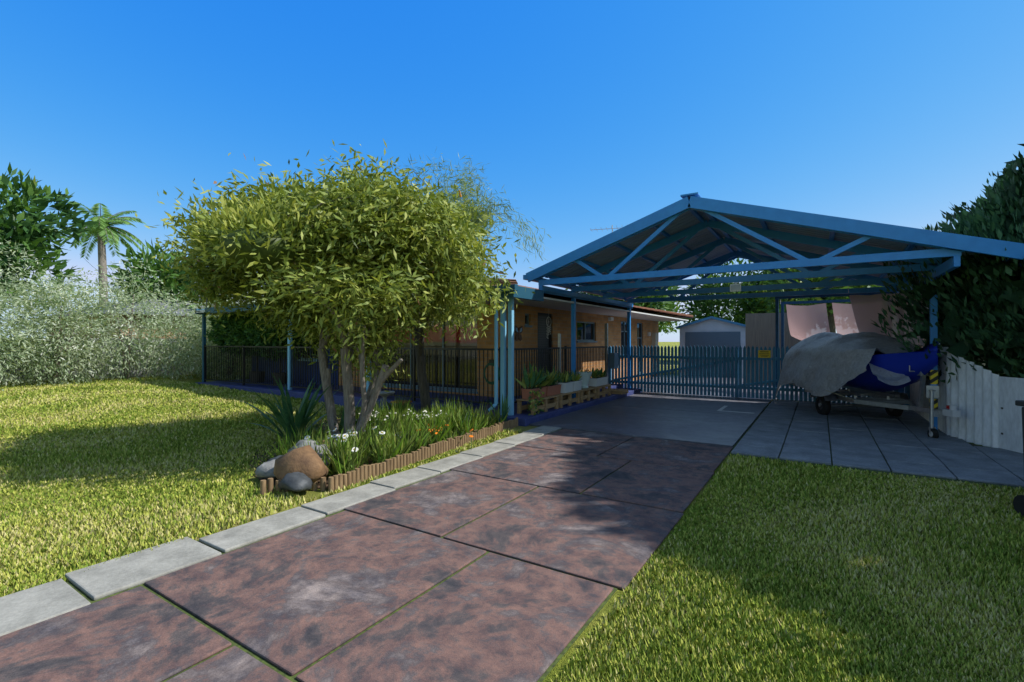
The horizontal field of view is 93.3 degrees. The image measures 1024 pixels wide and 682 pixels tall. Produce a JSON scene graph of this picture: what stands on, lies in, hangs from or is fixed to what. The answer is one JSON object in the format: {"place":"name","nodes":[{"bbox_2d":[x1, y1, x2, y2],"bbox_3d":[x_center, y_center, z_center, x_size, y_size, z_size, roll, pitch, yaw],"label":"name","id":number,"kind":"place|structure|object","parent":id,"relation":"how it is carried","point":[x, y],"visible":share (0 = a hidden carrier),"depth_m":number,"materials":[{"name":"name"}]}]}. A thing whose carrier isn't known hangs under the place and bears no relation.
{"place":"outdoors","nodes":[
{"label":"outdoors","id":0,"kind":"place"},
{"bbox_2d":[252,340,337,384],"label":"navy patio wall","id":1,"kind":"structure","parent":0,"point":[262,363],"depth_m":15.86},
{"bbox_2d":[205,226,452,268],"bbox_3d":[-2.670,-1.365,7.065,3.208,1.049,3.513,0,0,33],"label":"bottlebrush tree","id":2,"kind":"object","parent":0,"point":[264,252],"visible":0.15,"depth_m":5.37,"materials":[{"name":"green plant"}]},
{"bbox_2d":[202,298,513,415],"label":"veranda posts","id":3,"kind":"object","parent":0,"point":[510,357],"visible":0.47,"depth_m":9.55,"materials":[{"name":"teal metal"}]},
{"bbox_2d":[339,304,493,396],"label":"house wall","id":4,"kind":"structure","parent":0,"point":[486,341],"depth_m":11.87,"materials":[{"name":"orange brick"}]},
{"bbox_2d":[381,312,477,393],"bbox_3d":[-2.297,0.290,12.912,3.510,2.020,0.150,0,0,33],"label":"sliding door","id":5,"kind":"structure","parent":4,"relation":"in","point":[435,341],"depth_m":12.60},
{"bbox_2d":[195,297,688,321],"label":"roof","id":6,"kind":"structure","parent":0,"point":[552,303],"depth_m":13.82,"materials":[{"name":"metal"}]},
{"bbox_2d":[397,150,551,409],"bbox_3d":[-0.952,-1.084,9.462,3.379,5.508,2.246,0,0,-8],"label":"grevillea tree","id":7,"kind":"object","parent":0,"point":[469,203],"depth_m":9.37,"materials":[{"name":"green plant"}]},
{"bbox_2d":[0,342,1023,681],"bbox_3d":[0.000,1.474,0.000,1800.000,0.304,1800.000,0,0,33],"label":"lawn","id":8,"kind":"structure","parent":0,"point":[562,662],"depth_m":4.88,"materials":[{"name":"green plant"}]},
{"bbox_2d":[67,204,145,304],"bbox_3d":[-24.275,-3.179,28.708,4.632,9.617,3.804,0,0,23],"label":"palm tree","id":9,"kind":"object","parent":8,"relation":"on","point":[102,261],"visible":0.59,"depth_m":28.23,"materials":[{"name":"green plant"}]},
{"bbox_2d":[59,201,149,259],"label":"palm leaflets","id":10,"kind":"object","parent":9,"relation":"on","point":[101,225],"visible":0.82,"depth_m":28.11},
{"bbox_2d":[0,338,251,382],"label":"boundary fence","id":11,"kind":"object","parent":8,"relation":"on","point":[122,374],"visible":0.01,"depth_m":17.52,"materials":[{"name":"grey metal"}]},
{"bbox_2d":[0,238,263,390],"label":"tea tree shrubs","id":12,"kind":"object","parent":8,"relation":"on","point":[190,343],"visible":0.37,"depth_m":15.49,"materials":[{"name":"green plant"}]},
{"bbox_2d":[34,289,252,338],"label":"neighbour house","id":13,"kind":"structure","parent":8,"relation":"on","point":[134,317],"depth_m":21.16,"materials":[{"name":"brick"}]},
{"bbox_2d":[53,294,234,383],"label":"shrub branches","id":14,"kind":"object","parent":8,"relation":"on","point":[59,362],"visible":0.22,"depth_m":16.28,"materials":[{"name":"brown plant"}]},
{"bbox_2d":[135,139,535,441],"bbox_3d":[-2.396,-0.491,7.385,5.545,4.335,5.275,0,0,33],"label":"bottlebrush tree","id":15,"kind":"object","parent":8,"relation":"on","point":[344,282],"depth_m":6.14,"materials":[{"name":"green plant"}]},
{"bbox_2d":[249,408,459,488],"bbox_3d":[-2.999,1.559,8.307,5.214,0.058,4.690,0,0,33],"label":"garden soil bed","id":16,"kind":"object","parent":8,"relation":"on","point":[370,461],"visible":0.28,"depth_m":6.46,"materials":[{"name":"brown soil"}]},
{"bbox_2d":[223,372,340,442],"bbox_3d":[-3.385,1.022,7.303,1.685,1.156,1.589,0,0,-4],"label":"spiky plant","id":17,"kind":"object","parent":16,"relation":"on","point":[284,417],"visible":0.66,"depth_m":7.30,"materials":[{"name":"green plant"}]},
{"bbox_2d":[255,439,336,491],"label":"garden rocks","id":18,"kind":"object","parent":16,"relation":"on","point":[300,467],"visible":0.84,"depth_m":5.16,"materials":[{"name":"stone"}]},
{"bbox_2d":[304,397,383,434],"bbox_3d":[-2.680,1.179,7.419,1.189,0.842,1.326,0,0,33],"label":"spiky plant","id":19,"kind":"object","parent":16,"relation":"on","point":[341,424],"visible":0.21,"depth_m":7.63,"materials":[{"name":"green plant"}]},
{"bbox_2d":[262,394,510,476],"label":"garden bed plants","id":20,"kind":"object","parent":16,"relation":"on","point":[372,445],"visible":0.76,"depth_m":6.79,"materials":[{"name":"green plant"}]},
{"bbox_2d":[379,391,395,409],"bbox_3d":[-2.756,1.350,10.470,0.460,0.500,0.460,0,0,33],"label":"bird bath","id":21,"kind":"object","parent":16,"relation":"on","point":[384,394],"visible":0.61,"depth_m":10.43,"materials":[{"name":"concrete"}]},
{"bbox_2d":[304,410,472,464],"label":"garden flowers","id":22,"kind":"object","parent":16,"relation":"on","point":[381,432],"visible":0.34,"depth_m":6.93,"materials":[{"name":"white plant"}]},
{"bbox_2d":[391,400,411,406],"bbox_3d":[-2.365,1.441,10.340,0.387,0.318,0.270,0,0,23],"label":"garden stool","id":23,"kind":"object","parent":16,"relation":"on","point":[404,401],"visible":0.24,"depth_m":10.31,"materials":[{"name":"brown"}]},
{"bbox_2d":[489,393,509,421],"bbox_3d":[-0.252,1.270,9.148,0.487,0.600,0.366,0,0,5],"label":"plant","id":24,"kind":"object","parent":16,"relation":"on","point":[505,407],"visible":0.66,"depth_m":9.08,"materials":[{"name":"green plant"}]},
{"bbox_2d":[260,417,517,494],"bbox_3d":[-1.059,1.515,6.910,0.509,0.170,4.938,0,0,33],"label":"log garden edging","id":25,"kind":"object","parent":8,"relation":"on","point":[357,475],"visible":0.82,"depth_m":6.01,"materials":[{"name":"brown wood"}]},
{"bbox_2d":[195,379,639,425],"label":"verandah slab","id":26,"kind":"structure","parent":8,"relation":"on","point":[525,418],"depth_m":11.76,"materials":[{"name":"blue paint"}]},
{"bbox_2d":[249,349,285,384],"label":"verandah shrub pots","id":27,"kind":"object","parent":26,"relation":"on","point":[260,376],"visible":0.54,"depth_m":15.68,"materials":[{"name":"green ceramic"}]},
{"bbox_2d":[202,302,313,361],"bbox_3d":[-8.207,-0.341,15.763,4.836,2.024,2.320,0,0,33],"label":"bush","id":28,"kind":"object","parent":27,"relation":"in","point":[238,332],"visible":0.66,"depth_m":15.16,"materials":[{"name":"green plant"}]},
{"bbox_2d":[204,345,499,408],"bbox_3d":[-5.173,0.735,12.781,11.790,1.230,0.050,0,0,33],"label":"balustrade","id":29,"kind":"object","parent":26,"relation":"on","point":[243,366],"visible":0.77,"depth_m":12.35,"materials":[{"name":"black metal"}]},
{"bbox_2d":[484,359,499,384],"bbox_3d":[-0.408,0.625,9.690,0.401,0.509,0.074,0,0,33],"label":"hose on balustrade","id":30,"kind":"object","parent":29,"relation":"hanging from","point":[491,361],"visible":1,"depth_m":9.68,"materials":[{"name":"green rubber"}]},
{"bbox_2d":[506,346,606,402],"bbox_3d":[1.322,0.735,11.939,0.050,1.230,5.490,0,0,33],"label":"balustrade","id":31,"kind":"object","parent":26,"relation":"on","point":[565,348],"visible":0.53,"depth_m":11.53,"materials":[{"name":"black metal"}]},
{"bbox_2d":[516,384,627,414],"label":"pallet planter stands","id":32,"kind":"object","parent":26,"relation":"on","point":[558,401],"visible":0.77,"depth_m":10.95,"materials":[{"name":"brown wood"}]},
{"bbox_2d":[521,371,607,399],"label":"planter boxes","id":33,"kind":"object","parent":32,"relation":"on","point":[585,380],"visible":0.79,"depth_m":10.95,"materials":[{"name":"white concrete"}]},
{"bbox_2d":[514,361,606,415],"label":"potted plants","id":34,"kind":"object","parent":33,"relation":"in","point":[535,379],"visible":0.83,"depth_m":9.99,"materials":[{"name":"green plant"}]},
{"bbox_2d":[558,323,607,386],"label":"veranda posts","id":35,"kind":"object","parent":26,"relation":"on","point":[606,336],"visible":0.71,"depth_m":14.18,"materials":[{"name":"blue metal"}]},
{"bbox_2d":[0,163,882,333],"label":"trees","id":36,"kind":"object","parent":8,"relation":"on","point":[30,232],"visible":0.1,"depth_m":20.70,"materials":[{"name":"green plant"}]},
{"bbox_2d":[66,400,1023,681],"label":"paving joints","id":37,"kind":"object","parent":8,"relation":"on","point":[292,678],"visible":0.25,"depth_m":2.98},
{"bbox_2d":[0,426,560,635],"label":"driveway edging pavers","id":38,"kind":"object","parent":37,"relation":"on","point":[19,610],"visible":0.94,"depth_m":3.58,"materials":[{"name":"concrete"}]},
{"bbox_2d":[0,429,732,681],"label":"driveway slabs","id":39,"kind":"structure","parent":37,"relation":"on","point":[292,602],"depth_m":3.12,"materials":[{"name":"concrete"}]},
{"bbox_2d":[676,316,744,377],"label":"shed","id":40,"kind":"structure","parent":8,"relation":"on","point":[710,331],"depth_m":21.08,"materials":[{"name":"grey metal"}]},
{"bbox_2d":[608,345,909,404],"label":"picket fence gates","id":41,"kind":"object","parent":8,"relation":"on","point":[739,386],"visible":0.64,"depth_m":13.77,"materials":[{"name":"blue metal"}]},
{"bbox_2d":[758,350,770,357],"bbox_3d":[6.770,0.350,12.972,0.300,0.200,0.009,0,0,33],"label":"sign","id":42,"kind":"object","parent":41,"relation":"attached to","point":[764,353],"visible":1,"depth_m":12.97,"materials":[{"name":"yellow metal"}]},
{"bbox_2d":[828,306,835,332],"bbox_3d":[17.078,-0.200,25.877,0.554,3.600,0.554,0,0,-35],"label":"tree trunk","id":43,"kind":"object","parent":8,"relation":"on","point":[831,321],"depth_m":25.73,"materials":[{"name":"brown plant"}]},
{"bbox_2d":[731,400,1023,486],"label":"carport pavers","id":44,"kind":"object","parent":8,"relation":"on","point":[906,444],"visible":0.87,"depth_m":7.24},
{"bbox_2d":[805,365,960,437],"bbox_3d":[7.229,0.990,9.597,1.580,1.220,4.290,0,0,9],"label":"boat trailer","id":45,"kind":"object","parent":44,"relation":"on","point":[892,402],"visible":0.91,"depth_m":9.49,"materials":[{"name":"silver metal"}]},
{"bbox_2d":[843,341,940,391],"bbox_3d":[7.269,0.500,9.834,1.580,1.000,3.950,0,0,9],"label":"tarp","id":46,"kind":"object","parent":45,"relation":"on","point":[900,363],"visible":0.59,"depth_m":8.48,"materials":[{"name":"blue fabric"}]},
{"bbox_2d":[790,363,910,400],"bbox_3d":[6.619,0.773,9.911,0.748,0.786,3.380,0,0,1],"label":"boat","id":47,"kind":"object","parent":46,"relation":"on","point":[887,376],"visible":0.77,"depth_m":8.53,"materials":[{"name":"plastic"}]},
{"bbox_2d":[774,332,926,402],"bbox_3d":[7.365,0.768,10.358,2.070,1.961,3.637,0,0,9],"label":"boat cover","id":48,"kind":"object","parent":46,"relation":"on","point":[818,364],"visible":0.73,"depth_m":9.89,"materials":[{"name":"grey fabric"}]},
{"bbox_2d":[870,144,1023,383],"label":"tree","id":49,"kind":"object","parent":8,"relation":"on","point":[969,221],"depth_m":7.51,"materials":[{"name":"green plant"}]},
{"bbox_2d":[910,347,1023,452],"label":"white fence","id":50,"kind":"object","parent":8,"relation":"on","point":[982,399],"visible":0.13,"depth_m":7.45,"materials":[{"name":"grey"}]},
{"bbox_2d":[1013,400,1023,515],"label":"wheelie bin","id":51,"kind":"object","parent":8,"relation":"on","point":[1018,502],"visible":0.97,"depth_m":4.41,"materials":[{"name":"grey plastic"}]},
{"bbox_3d":[0.706,0.290,18.736,5.858,2.620,12.638,0,0,33],"label":"house","id":52,"kind":"object","parent":8,"relation":"on","visible":0},
{"bbox_2d":[590,225,617,231],"bbox_3d":[4.277,-3.450,20.514,1.858,2.900,1.156,0,0,24],"label":"tv antenna","id":53,"kind":"object","parent":52,"relation":"on","point":[612,228],"visible":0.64,"depth_m":20.42,"materials":[{"name":"grey metal"}]},
{"bbox_2d":[609,353,617,368],"bbox_3d":[3.000,0.580,14.238,0.160,0.460,0.340,0,0,33],"label":"meter box","id":54,"kind":"object","parent":52,"relation":"attached to","point":[613,360],"visible":1,"depth_m":14.12,"materials":[{"name":"grey metal"}]},
{"bbox_2d":[0,0,1023,341],"label":"sky","id":55,"kind":"structure","parent":0,"point":[587,114],"materials":[{"name":"blue"}]},
{"bbox_2d":[498,303,658,396],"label":"house wall","id":56,"kind":"structure","parent":0,"point":[561,322],"depth_m":14.30,"materials":[{"name":"orange brick"}]},
{"bbox_2d":[299,314,643,373],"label":"house windows","id":57,"kind":"structure","parent":56,"relation":"in","point":[585,332],"depth_m":15.82,"materials":[{"name":"glass"}]},
{"bbox_2d":[514,326,522,340],"bbox_3d":[0.166,-0.190,11.929,0.020,0.380,0.400,0,0,33],"label":"house butterfly ornament","id":58,"kind":"object","parent":56,"relation":"attached to","point":[518,332],"visible":1,"depth_m":11.91,"materials":[{"name":"black metal"}]},
{"bbox_2d":[538,312,551,377],"bbox_3d":[0.851,0.295,13.182,0.070,2.110,0.850,0,0,33],"label":"door","id":59,"kind":"structure","parent":56,"relation":"in","point":[544,339],"depth_m":13.25,"materials":[{"name":"brown wood"}]},
{"bbox_2d":[546,317,550,334],"bbox_3d":[0.993,-0.480,13.062,0.014,0.840,0.275,0,0,33],"label":"house dream catcher","id":60,"kind":"object","parent":59,"relation":"attached to","point":[549,328],"visible":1,"depth_m":13.09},
{"bbox_2d":[479,278,692,318],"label":"house roof tiles","id":61,"kind":"object","parent":56,"relation":"on","point":[651,310],"visible":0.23,"depth_m":21.37,"materials":[{"name":"brown tile"}]},
{"bbox_2d":[195,284,543,314],"bbox_3d":[-3.610,-0.945,14.880,12.520,0.230,6.020,0,0,33],"label":"fascia gutter","id":62,"kind":"object","parent":61,"relation":"attached to","point":[527,294],"visible":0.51,"depth_m":9.60,"materials":[{"name":"metal"}]},
{"bbox_2d":[608,317,657,346],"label":"house wall fittings","id":63,"kind":"object","parent":56,"relation":"attached to","point":[654,339],"visible":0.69,"depth_m":21.37,"materials":[{"name":"grey metal"}]},
{"bbox_2d":[529,375,866,446],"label":"carport floor","id":64,"kind":"structure","parent":0,"point":[722,420],"depth_m":10.02,"materials":[{"name":"concrete"}]},
{"bbox_2d":[745,313,800,385],"bbox_3d":[9.355,0.300,17.197,1.900,2.600,0.060,0,0,33],"label":"brush screen","id":65,"kind":"object","parent":64,"relation":"on","point":[759,330],"visible":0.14,"depth_m":17.37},
{"bbox_2d":[523,192,1023,429],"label":"carport frame","id":66,"kind":"object","parent":64,"relation":"on","point":[862,266],"visible":0.84,"depth_m":9.19,"materials":[{"name":"blue metal"}]},
{"bbox_2d":[730,282,740,291],"bbox_3d":[4.463,-1.077,9.649,0.200,0.185,0.098,0,0,33],"label":"light fixture","id":67,"kind":"object","parent":66,"relation":"attached to","point":[735,287],"visible":1,"depth_m":9.62,"materials":[{"name":"white plastic"}]},
{"bbox_2d":[545,197,978,292],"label":"carport roof sheets","id":68,"kind":"object","parent":66,"relation":"on","point":[685,220],"visible":0.12,"depth_m":10.67,"materials":[{"name":"metal"}]},
{"bbox_2d":[926,370,938,408],"bbox_3d":[7.000,0.830,8.066,0.160,0.700,0.168,0,0,33],"label":"marker","id":69,"kind":"object","parent":66,"relation":"attached to","point":[933,376],"visible":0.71,"depth_m":8.03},
{"bbox_2d":[775,291,903,404],"bbox_3d":[9.080,0.180,13.601,2.800,2.840,2.380,0,0,33],"label":"metal frame","id":70,"kind":"object","parent":64,"relation":"on","point":[782,313],"visible":0.29,"depth_m":13.33,"materials":[{"name":"blue paint"}]},
{"bbox_2d":[786,303,829,340],"bbox_3d":[8.553,-0.546,13.937,1.045,1.201,2.209,0,0,27],"label":"shade cloth","id":71,"kind":"object","parent":70,"relation":"attached to","point":[804,322],"visible":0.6,"depth_m":14.46,"materials":[{"name":"beige fabric"}]},
{"bbox_2d":[832,303,858,334],"bbox_3d":[9.586,-0.503,13.279,1.300,1.291,2.100,0,0,33],"label":"sheet","id":72,"kind":"object","parent":70,"relation":"attached to","point":[844,320],"visible":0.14,"depth_m":14.00,"materials":[{"name":"beige fabric"}]},
{"bbox_2d":[849,293,927,354],"bbox_3d":[8.146,-0.235,10.335,0.203,1.759,2.975,0,0,8],"label":"shade cloth","id":73,"kind":"object","parent":70,"relation":"attached to","point":[866,308],"visible":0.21,"depth_m":10.86,"materials":[{"name":"fabric"}]}
]}

